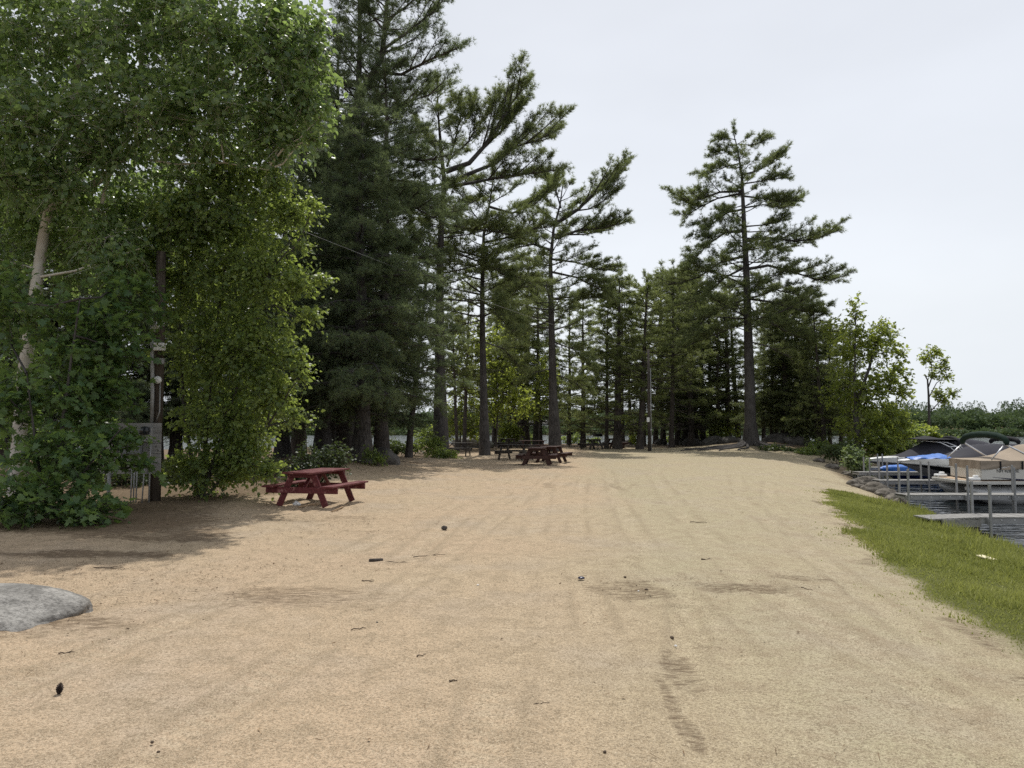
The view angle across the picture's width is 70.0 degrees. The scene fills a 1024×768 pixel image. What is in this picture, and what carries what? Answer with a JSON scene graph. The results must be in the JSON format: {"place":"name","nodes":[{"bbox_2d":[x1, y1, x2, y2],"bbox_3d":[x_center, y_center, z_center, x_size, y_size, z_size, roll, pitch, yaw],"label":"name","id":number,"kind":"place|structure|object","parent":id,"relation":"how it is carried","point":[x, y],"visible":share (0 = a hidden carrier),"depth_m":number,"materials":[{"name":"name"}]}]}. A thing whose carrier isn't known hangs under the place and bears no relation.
{"place":"outdoors","nodes":[
{"label":"outdoors","id":0,"kind":"place"},
{"bbox_2d":[0,424,1023,767],"bbox_3d":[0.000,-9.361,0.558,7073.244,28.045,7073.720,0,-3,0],"label":"ground","id":1,"kind":"structure","parent":0,"point":[722,684],"depth_m":5.77,"materials":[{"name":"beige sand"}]},
{"bbox_2d":[0,583,92,631],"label":"boulder","id":2,"kind":"object","parent":1,"relation":"on","point":[24,605],"visible":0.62,"depth_m":6.16,"materials":[{"name":"stone"}]},
{"bbox_2d":[0,217,97,449],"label":"hemlock tree","id":3,"kind":"object","parent":1,"relation":"on","point":[27,284],"visible":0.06,"depth_m":22.10,"materials":[{"name":"green plant"}]},
{"bbox_2d":[0,209,149,460],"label":"hemlock tree","id":4,"kind":"object","parent":1,"relation":"on","point":[47,296],"visible":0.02,"depth_m":23.86,"materials":[{"name":"green plant"}]},
{"bbox_2d":[13,0,149,367],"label":"pine tree","id":5,"kind":"object","parent":1,"relation":"on","point":[84,179],"depth_m":31.59,"materials":[{"name":"green plant"}]},
{"bbox_2d":[0,252,180,529],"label":"maple sapling","id":6,"kind":"object","parent":1,"relation":"on","point":[89,389],"visible":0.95,"depth_m":12.77,"materials":[{"name":"green plant"}]},
{"bbox_2d":[38,177,194,474],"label":"hemlock tree","id":7,"kind":"object","parent":1,"relation":"on","point":[136,418],"visible":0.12,"depth_m":22.56,"materials":[{"name":"green plant"}]},
{"bbox_2d":[62,453,175,488],"bbox_3d":[-9.619,2.389,17.698,3.254,1.479,2.481,0,-3,0],"label":"shrub","id":8,"kind":"object","parent":1,"relation":"on","point":[119,479],"visible":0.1,"depth_m":17.34,"materials":[{"name":"green plant"}]},
{"bbox_2d":[100,251,165,502],"bbox_3d":[-7.622,-0.041,14.775,1.201,5.401,0.523,0,-3,0],"label":"utility pole","id":9,"kind":"object","parent":1,"relation":"on","point":[154,427],"visible":0.59,"depth_m":14.73,"materials":[{"name":"brown wood"}]},
{"bbox_2d":[79,185,225,462],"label":"hemlock tree","id":10,"kind":"object","parent":1,"relation":"on","point":[172,437],"visible":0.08,"depth_m":24.63,"materials":[{"name":"green plant"}]},
{"bbox_2d":[87,22,235,461],"bbox_3d":[-15.430,-6.732,33.403,8.083,21.294,8.201,2,-4,-34],"label":"pine tree","id":11,"kind":"object","parent":1,"relation":"on","point":[168,85],"visible":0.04,"depth_m":32.95,"materials":[{"name":"green plant"}]},
{"bbox_2d":[0,0,352,496],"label":"birch tree","id":12,"kind":"object","parent":1,"relation":"on","point":[57,197],"visible":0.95,"depth_m":14.39,"materials":[{"name":"green plant"}]},
{"bbox_2d":[95,137,339,501],"bbox_3d":[-6.177,-1.335,15.731,5.192,7.970,3.463,0,-3,0],"label":"sapling clump","id":13,"kind":"object","parent":1,"relation":"on","point":[247,346],"visible":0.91,"depth_m":15.28,"materials":[{"name":"green plant"}]},
{"bbox_2d":[137,195,328,448],"bbox_3d":[-9.070,-1.935,24.247,5.489,9.904,5.608,-1,-4,13],"label":"hemlock tree","id":14,"kind":"object","parent":1,"relation":"on","point":[176,400],"visible":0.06,"depth_m":23.70,"materials":[{"name":"green plant"}]},
{"bbox_2d":[248,52,328,455],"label":"pine tree","id":15,"kind":"object","parent":1,"relation":"on","point":[296,442],"depth_m":39.53,"materials":[{"name":"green plant"}]},
{"bbox_2d":[225,167,377,458],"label":"hemlock tree","id":16,"kind":"object","parent":1,"relation":"on","point":[283,447],"depth_m":31.65,"materials":[{"name":"green plant"}]},
{"bbox_2d":[261,468,367,507],"bbox_3d":[-4.000,2.118,15.000,1.548,0.703,1.654,-1,-4,13],"label":"picnic table","id":17,"kind":"object","parent":1,"relation":"on","point":[311,485],"visible":0.96,"depth_m":14.50,"materials":[{"name":"red paint"}]},
{"bbox_2d":[276,436,360,486],"bbox_3d":[-4.876,2.034,18.436,2.017,1.501,2.156,0,-3,0],"label":"shrub","id":18,"kind":"object","parent":1,"relation":"on","point":[330,459],"visible":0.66,"depth_m":18.27,"materials":[{"name":"green plant"}]},
{"bbox_2d":[241,121,429,454],"bbox_3d":[-7.438,-3.882,29.688,8.073,14.256,7.901,0,-3,-2],"label":"hemlock tree","id":19,"kind":"object","parent":1,"relation":"on","point":[319,435],"visible":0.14,"depth_m":29.14,"materials":[{"name":"green plant"}]},
{"bbox_2d":[290,15,409,444],"bbox_3d":[-9.396,-7.470,36.475,8.689,22.891,8.816,3,-5,-42],"label":"pine tree","id":20,"kind":"object","parent":1,"relation":"on","point":[331,426],"visible":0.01,"depth_m":36.47,"materials":[{"name":"green plant"}]},
{"bbox_2d":[253,0,475,453],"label":"pine tree","id":21,"kind":"object","parent":1,"relation":"on","point":[423,190],"visible":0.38,"depth_m":33.09,"materials":[{"name":"green plant"}]},
{"bbox_2d":[260,76,475,462],"bbox_3d":[-5.701,-4.231,27.192,8.317,15.006,8.498,-1,-4,22],"label":"hemlock tree","id":22,"kind":"object","parent":1,"relation":"on","point":[361,372],"visible":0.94,"depth_m":26.56,"materials":[{"name":"green plant"}]},
{"bbox_2d":[273,0,469,347],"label":"pine tree","id":23,"kind":"object","parent":1,"relation":"on","point":[341,8],"visible":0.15,"depth_m":34.86,"materials":[{"name":"green plant"}]},
{"bbox_2d":[361,444,389,466],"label":"shrub","id":24,"kind":"object","parent":1,"relation":"on","point":[377,458],"visible":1,"depth_m":25.88,"materials":[{"name":"green plant"}]},
{"bbox_2d":[374,447,399,464],"bbox_3d":[-4.831,2.934,27.367,1.288,1.163,1.231,1,-4,-17],"label":"boulder","id":25,"kind":"object","parent":1,"relation":"on","point":[393,459],"visible":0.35,"depth_m":27.00,"materials":[{"name":"stone"}]},
{"bbox_2d":[319,26,467,449],"bbox_3d":[-5.928,-6.366,32.991,7.476,19.697,7.586,-2,-4,27],"label":"pine tree","id":26,"kind":"object","parent":1,"relation":"on","point":[381,438],"visible":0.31,"depth_m":32.48,"materials":[{"name":"green plant"}]},
{"bbox_2d":[368,282,438,437],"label":"hemlock tree","id":27,"kind":"object","parent":1,"relation":"on","point":[418,422],"visible":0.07,"depth_m":36.71,"materials":[{"name":"green plant"}]},
{"bbox_2d":[390,437,422,456],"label":"shrub","id":28,"kind":"object","parent":1,"relation":"on","point":[397,447],"visible":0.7,"depth_m":39.71,"materials":[{"name":"green plant"}]},
{"bbox_2d":[393,224,456,457],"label":"tree","id":29,"kind":"object","parent":1,"relation":"on","point":[409,448],"visible":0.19,"depth_m":36.80,"materials":[{"name":"green plant"}]},
{"bbox_2d":[413,424,462,458],"bbox_3d":[-4.253,3.187,39.201,2.093,2.352,5.558,2,-4,-24],"label":"shrub","id":30,"kind":"object","parent":1,"relation":"on","point":[433,443],"visible":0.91,"depth_m":38.59,"materials":[{"name":"green plant"}]},
{"bbox_2d":[431,356,478,446],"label":"sapling","id":31,"kind":"object","parent":1,"relation":"on","point":[473,430],"visible":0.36,"depth_m":54.91,"materials":[{"name":"green plant"}]},
{"bbox_2d":[424,286,487,450],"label":"conifer tree","id":32,"kind":"object","parent":1,"relation":"on","point":[472,366],"visible":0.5,"depth_m":49.75,"materials":[{"name":"green plant"}]},
{"bbox_2d":[445,277,498,449],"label":"conifer tree","id":33,"kind":"object","parent":1,"relation":"on","point":[476,356],"visible":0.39,"depth_m":52.94,"materials":[{"name":"green plant"}]},
{"bbox_2d":[390,49,578,456],"bbox_3d":[-2.000,-6.776,40.428,11.600,22.332,7.740,0,-3,0],"label":"pine tree","id":34,"kind":"object","parent":1,"relation":"on","point":[505,112],"visible":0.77,"depth_m":40.04,"materials":[{"name":"green plant"}]},
{"bbox_2d":[413,159,564,454],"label":"pine tree","id":35,"kind":"object","parent":1,"relation":"on","point":[538,196],"visible":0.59,"depth_m":43.08,"materials":[{"name":"green plant"}]},
{"bbox_2d":[456,282,524,442],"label":"conifer tree","id":36,"kind":"object","parent":1,"relation":"on","point":[493,434],"visible":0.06,"depth_m":64.83,"materials":[{"name":"green plant"}]},
{"bbox_2d":[454,314,539,446],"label":"sapling","id":37,"kind":"object","parent":1,"relation":"on","point":[493,365],"visible":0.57,"depth_m":53.99,"materials":[{"name":"green plant"}]},
{"bbox_2d":[472,280,536,446],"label":"conifer tree","id":38,"kind":"object","parent":1,"relation":"on","point":[517,351],"visible":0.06,"depth_m":62.78,"materials":[{"name":"green plant"}]},
{"bbox_2d":[493,409,525,445],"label":"sapling","id":39,"kind":"object","parent":1,"relation":"on","point":[512,428],"visible":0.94,"depth_m":61.61,"materials":[{"name":"green plant"}]},
{"bbox_2d":[493,444,535,460],"bbox_3d":[0.186,3.400,36.362,1.838,0.781,1.720,-2,-4,30],"label":"picnic table","id":40,"kind":"object","parent":1,"relation":"on","point":[508,451],"visible":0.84,"depth_m":36.37,"materials":[{"name":"brown wood"}]},
{"bbox_2d":[485,254,545,446],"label":"conifer tree","id":41,"kind":"object","parent":1,"relation":"on","point":[532,338],"visible":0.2,"depth_m":62.67,"materials":[{"name":"green plant"}]},
{"bbox_2d":[452,246,580,443],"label":"conifer tree","id":42,"kind":"object","parent":1,"relation":"on","point":[527,435],"visible":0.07,"depth_m":70.13,"materials":[{"name":"green plant"}]},
{"bbox_2d":[515,447,557,465],"bbox_3d":[1.080,3.122,31.470,1.720,0.781,1.838,0,-3,6],"label":"picnic table","id":43,"kind":"object","parent":1,"relation":"on","point":[544,455],"visible":0.97,"depth_m":30.80,"materials":[{"name":"brown wood"}]},
{"bbox_2d":[515,354,560,446],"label":"sapling","id":44,"kind":"object","parent":1,"relation":"on","point":[541,404],"visible":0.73,"depth_m":59.86,"materials":[{"name":"green plant"}]},
{"bbox_2d":[506,271,579,444],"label":"conifer tree","id":45,"kind":"object","parent":1,"relation":"on","point":[535,344],"visible":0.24,"depth_m":63.32,"materials":[{"name":"green plant"}]},
{"bbox_2d":[522,277,569,444],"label":"conifer tree","id":46,"kind":"object","parent":1,"relation":"on","point":[546,340],"visible":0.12,"depth_m":67.00,"materials":[{"name":"green plant"}]},
{"bbox_2d":[532,446,572,462],"bbox_3d":[1.841,3.283,34.065,1.720,0.781,1.838,-1,-4,14],"label":"picnic table","id":47,"kind":"object","parent":1,"relation":"on","point":[564,455],"visible":0.77,"depth_m":33.51,"materials":[{"name":"brown wood"}]},
{"bbox_2d":[490,148,637,451],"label":"pine tree","id":48,"kind":"object","parent":1,"relation":"on","point":[608,224],"visible":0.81,"depth_m":49.94,"materials":[{"name":"green plant"}]},
{"bbox_2d":[542,287,602,444],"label":"conifer tree","id":49,"kind":"object","parent":1,"relation":"on","point":[569,439],"visible":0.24,"depth_m":69.41,"materials":[{"name":"green plant"}]},
{"bbox_2d":[547,299,621,446],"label":"conifer tree","id":50,"kind":"object","parent":1,"relation":"on","point":[584,409],"visible":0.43,"depth_m":60.39,"materials":[{"name":"green plant"}]},
{"bbox_2d":[169,397,1023,435],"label":"woods","id":51,"kind":"object","parent":1,"relation":"on","point":[987,416],"visible":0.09,"depth_m":252.05,"materials":[{"name":"green plant"}]},
{"bbox_2d":[576,288,638,448],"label":"conifer tree","id":52,"kind":"object","parent":1,"relation":"on","point":[608,369],"visible":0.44,"depth_m":56.04,"materials":[{"name":"green plant"}]},
{"bbox_2d":[559,267,669,448],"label":"conifer tree","id":53,"kind":"object","parent":1,"relation":"on","point":[617,429],"visible":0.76,"depth_m":55.12,"materials":[{"name":"green plant"}]},
{"bbox_2d":[586,269,658,441],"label":"conifer tree","id":54,"kind":"object","parent":1,"relation":"on","point":[623,403],"visible":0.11,"depth_m":68.72,"materials":[{"name":"green plant"}]},
{"bbox_2d":[603,304,659,444],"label":"conifer tree","id":55,"kind":"object","parent":1,"relation":"on","point":[631,403],"visible":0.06,"depth_m":69.88,"materials":[{"name":"green plant"}]},
{"bbox_2d":[609,270,674,443],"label":"conifer tree","id":56,"kind":"object","parent":1,"relation":"on","point":[655,438],"visible":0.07,"depth_m":72.25,"materials":[{"name":"green plant"}]},
{"bbox_2d":[609,268,686,445],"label":"conifer tree","id":57,"kind":"object","parent":1,"relation":"on","point":[659,373],"visible":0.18,"depth_m":63.65,"materials":[{"name":"green plant"}]},
{"bbox_2d":[584,275,714,448],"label":"conifer tree","id":58,"kind":"object","parent":1,"relation":"on","point":[645,305],"visible":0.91,"depth_m":54.34,"materials":[{"name":"green plant"}]},
{"bbox_2d":[647,349,651,450],"bbox_3d":[9.438,1.202,50.473,0.341,7.233,0.310,0,-3,0],"label":"light pole","id":59,"kind":"object","parent":1,"relation":"on","point":[649,421],"visible":0.89,"depth_m":50.43,"materials":[{"name":"grey metal"}]},
{"bbox_2d":[629,259,685,438],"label":"conifer tree","id":60,"kind":"object","parent":1,"relation":"on","point":[663,435],"visible":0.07,"depth_m":71.58,"materials":[{"name":"green plant"}]},
{"bbox_2d":[633,259,718,447],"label":"conifer tree","id":61,"kind":"object","parent":1,"relation":"on","point":[671,441],"visible":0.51,"depth_m":58.01,"materials":[{"name":"green plant"}]},
{"bbox_2d":[646,283,712,444],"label":"conifer tree","id":62,"kind":"object","parent":1,"relation":"on","point":[678,437],"visible":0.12,"depth_m":67.61,"materials":[{"name":"green plant"}]},
{"bbox_2d":[646,273,735,437],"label":"conifer tree","id":63,"kind":"object","parent":1,"relation":"on","point":[676,419],"visible":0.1,"depth_m":68.85,"materials":[{"name":"green plant"}]},
{"bbox_2d":[652,274,736,445],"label":"conifer tree","id":64,"kind":"object","parent":1,"relation":"on","point":[691,423],"visible":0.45,"depth_m":64.15,"materials":[{"name":"green plant"}]},
{"bbox_2d":[651,268,744,438],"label":"conifer tree","id":65,"kind":"object","parent":1,"relation":"on","point":[697,435],"visible":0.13,"depth_m":68.99,"materials":[{"name":"green plant"}]},
{"bbox_2d":[667,273,741,440],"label":"conifer tree","id":66,"kind":"object","parent":1,"relation":"on","point":[703,437],"visible":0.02,"depth_m":70.43,"materials":[{"name":"green plant"}]},
{"bbox_2d":[687,289,754,436],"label":"conifer tree","id":67,"kind":"object","parent":1,"relation":"on","point":[732,359],"visible":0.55,"depth_m":66.23,"materials":[{"name":"green plant"}]},
{"bbox_2d":[706,405,740,437],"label":"sapling","id":68,"kind":"object","parent":1,"relation":"on","point":[721,430],"visible":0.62,"depth_m":65.48,"materials":[{"name":"green plant"}]},
{"bbox_2d":[680,287,767,437],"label":"conifer tree","id":69,"kind":"object","parent":1,"relation":"on","point":[727,401],"visible":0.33,"depth_m":67.07,"materials":[{"name":"green plant"}]},
{"bbox_2d":[709,278,767,438],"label":"conifer tree","id":70,"kind":"object","parent":1,"relation":"on","point":[741,374],"visible":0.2,"depth_m":68.92,"materials":[{"name":"green plant"}]},
{"bbox_2d":[647,117,857,450],"bbox_3d":[16.960,-7.332,52.478,14.695,24.306,8.809,-1,-4,20],"label":"pine tree","id":71,"kind":"object","parent":1,"relation":"on","point":[777,201],"visible":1,"depth_m":51.82,"materials":[{"name":"green plant"}]},
{"bbox_2d":[736,295,774,440],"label":"conifer tree","id":72,"kind":"object","parent":1,"relation":"on","point":[756,335],"visible":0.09,"depth_m":67.93,"materials":[{"name":"green plant"}]},
{"bbox_2d":[756,315,789,436],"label":"conifer tree","id":73,"kind":"object","parent":1,"relation":"on","point":[771,383],"visible":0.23,"depth_m":58.55,"materials":[{"name":"green plant"}]},
{"bbox_2d":[762,433,789,442],"bbox_3d":[20.419,4.337,54.874,3.212,1.334,2.262,-1,-4,20],"label":"boulder","id":74,"kind":"object","parent":1,"relation":"on","point":[777,437],"visible":0.26,"depth_m":54.51,"materials":[{"name":"stone"}]},
{"bbox_2d":[757,442,800,451],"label":"shrub","id":75,"kind":"object","parent":1,"relation":"on","point":[772,447],"visible":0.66,"depth_m":48.43,"materials":[{"name":"green plant"}]},
{"bbox_2d":[729,292,843,433],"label":"fir tree","id":76,"kind":"object","parent":1,"relation":"on","point":[772,358],"visible":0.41,"depth_m":56.62,"materials":[{"name":"green plant"}]},
{"bbox_2d":[764,295,811,433],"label":"conifer tree","id":77,"kind":"object","parent":1,"relation":"on","point":[777,387],"visible":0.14,"depth_m":56.93,"materials":[{"name":"green plant"}]},
{"bbox_2d":[783,435,810,445],"bbox_3d":[20.605,4.295,52.889,2.175,1.284,1.437,1,-4,-20],"label":"boulder","id":78,"kind":"object","parent":1,"relation":"on","point":[795,440],"visible":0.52,"depth_m":52.34,"materials":[{"name":"stone"}]},
{"bbox_2d":[783,321,837,443],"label":"conifer tree","id":79,"kind":"object","parent":1,"relation":"on","point":[823,371],"visible":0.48,"depth_m":52.46,"materials":[{"name":"green plant"}]},
{"bbox_2d":[784,389,838,442],"bbox_3d":[21.866,2.341,53.458,4.457,4.480,3.033,2,-4,-30],"label":"shrub","id":80,"kind":"object","parent":1,"relation":"on","point":[802,430],"visible":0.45,"depth_m":52.66,"materials":[{"name":"green plant"}]},
{"bbox_2d":[793,437,829,455],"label":"shrub","id":81,"kind":"object","parent":1,"relation":"on","point":[812,448],"visible":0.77,"depth_m":47.27,"materials":[{"name":"green plant"}]},
{"bbox_2d":[761,319,864,441],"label":"fir tree","id":82,"kind":"object","parent":1,"relation":"on","point":[790,397],"visible":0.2,"depth_m":54.64,"materials":[{"name":"green plant"}]},
{"bbox_2d":[780,295,852,441],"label":"conifer tree","id":83,"kind":"object","parent":1,"relation":"on","point":[817,375],"visible":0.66,"depth_m":51.30,"materials":[{"name":"green plant"}]},
{"bbox_2d":[804,318,851,445],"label":"conifer tree","id":84,"kind":"object","parent":1,"relation":"on","point":[830,432],"visible":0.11,"depth_m":54.54,"materials":[{"name":"green plant"}]},
{"bbox_2d":[816,438,862,464],"bbox_3d":[19.450,4.013,43.291,3.340,1.681,2.081,3,-4,-37],"label":"shrub","id":85,"kind":"object","parent":1,"relation":"on","point":[834,449],"visible":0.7,"depth_m":42.80,"materials":[{"name":"green plant"}]},
{"bbox_2d":[818,325,878,443],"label":"conifer tree","id":86,"kind":"object","parent":1,"relation":"on","point":[849,414],"visible":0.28,"depth_m":50.12,"materials":[{"name":"green plant"}]},
{"bbox_2d":[839,443,872,477],"bbox_3d":[16.838,3.812,35.759,1.499,1.905,2.118,0,-3,0],"label":"shrub","id":87,"kind":"object","parent":1,"relation":"on","point":[853,461],"visible":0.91,"depth_m":35.68,"materials":[{"name":"green plant"}]},
{"bbox_2d":[814,291,919,454],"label":"maple tree","id":88,"kind":"object","parent":1,"relation":"on","point":[859,392],"visible":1,"depth_m":45.92,"materials":[{"name":"green plant"}]},
{"bbox_2d":[860,482,889,492],"bbox_3d":[13.105,3.831,26.447,0.827,0.611,1.034,2,-4,-36],"label":"shore rock","id":89,"kind":"object","parent":1,"relation":"on","point":[872,487],"visible":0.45,"depth_m":26.22,"materials":[{"name":"stone"}]},
{"bbox_2d":[862,420,929,457],"bbox_3d":[26.005,3.656,48.649,2.566,2.853,10.605,-3,-5,45],"label":"shrub","id":90,"kind":"object","parent":1,"relation":"on","point":[881,451],"visible":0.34,"depth_m":47.20,"materials":[{"name":"green plant"}]},
{"bbox_2d":[799,488,1023,699],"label":"grass","id":91,"kind":"structure","parent":1,"relation":"on","point":[899,547],"depth_m":10.80,"materials":[{"name":"green plant"}]},
{"bbox_2d":[916,423,946,437],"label":"shrub","id":92,"kind":"object","parent":1,"relation":"on","point":[933,432],"visible":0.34,"depth_m":57.33,"materials":[{"name":"green plant"}]},
{"bbox_2d":[916,344,961,426],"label":"thin tree","id":93,"kind":"object","parent":1,"relation":"on","point":[930,356],"visible":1,"depth_m":62.04,"materials":[{"name":"green plant"}]},
{"bbox_2d":[955,417,980,429],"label":"tree","id":94,"kind":"object","parent":1,"relation":"on","point":[970,421],"visible":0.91,"depth_m":221.69,"materials":[{"name":"green plant"}]},
{"bbox_2d":[1,0,1023,413],"label":"sky","id":95,"kind":"structure","parent":0,"point":[904,119],"materials":[{"name":"white"}]},
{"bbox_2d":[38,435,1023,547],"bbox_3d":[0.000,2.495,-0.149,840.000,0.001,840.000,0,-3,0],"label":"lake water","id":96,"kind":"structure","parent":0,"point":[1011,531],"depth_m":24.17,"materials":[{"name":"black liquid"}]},
{"bbox_2d":[852,457,922,478],"bbox_3d":[18.106,4.251,32.103,6.012,2.064,0.866,0,-3,0],"label":"dock","id":97,"kind":"object","parent":96,"relation":"in","point":[868,473],"visible":0.36,"depth_m":31.82,"materials":[{"name":"wood"}]},
{"bbox_2d":[880,464,930,478],"bbox_3d":[18.505,4.173,34.011,2.901,0.889,1.217,0,-3,0],"label":"boat","id":98,"kind":"object","parent":96,"relation":"on","point":[894,468],"visible":0.23,"depth_m":33.66,"materials":[{"name":"fabric"}]},
{"bbox_2d":[872,461,952,492],"bbox_3d":[16.786,3.869,27.117,6.572,2.029,0.866,0,-3,0],"label":"dock","id":99,"kind":"object","parent":96,"relation":"in","point":[920,481],"visible":0.48,"depth_m":26.82,"materials":[{"name":"wood"}]},
{"bbox_2d":[870,436,990,465],"bbox_3d":[22.022,3.726,38.045,7.201,2.064,2.492,0,-3,0],"label":"speedboat","id":100,"kind":"object","parent":96,"relation":"on","point":[928,445],"visible":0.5,"depth_m":37.55,"materials":[{"name":"metal"}]},
{"bbox_2d":[897,436,1020,478],"bbox_3d":[19.233,3.168,30.215,6.601,2.043,2.441,0,-3,0],"label":"speedboat","id":101,"kind":"object","parent":96,"relation":"on","point":[939,462],"visible":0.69,"depth_m":29.78,"materials":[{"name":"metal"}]},
{"bbox_2d":[894,463,1023,513],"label":"dock","id":102,"kind":"object","parent":96,"relation":"in","point":[1014,496],"visible":0.88,"depth_m":21.05,"materials":[{"name":"metal"}]},
{"bbox_2d":[913,481,1023,537],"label":"dock","id":103,"kind":"object","parent":96,"relation":"in","point":[990,519],"visible":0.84,"depth_m":15.56,"materials":[{"name":"metal"}]},
{"bbox_2d":[932,431,1023,503],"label":"pontoon boat","id":104,"kind":"object","parent":96,"relation":"on","point":[984,470],"visible":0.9,"depth_m":24.08,"materials":[{"name":"metal"}]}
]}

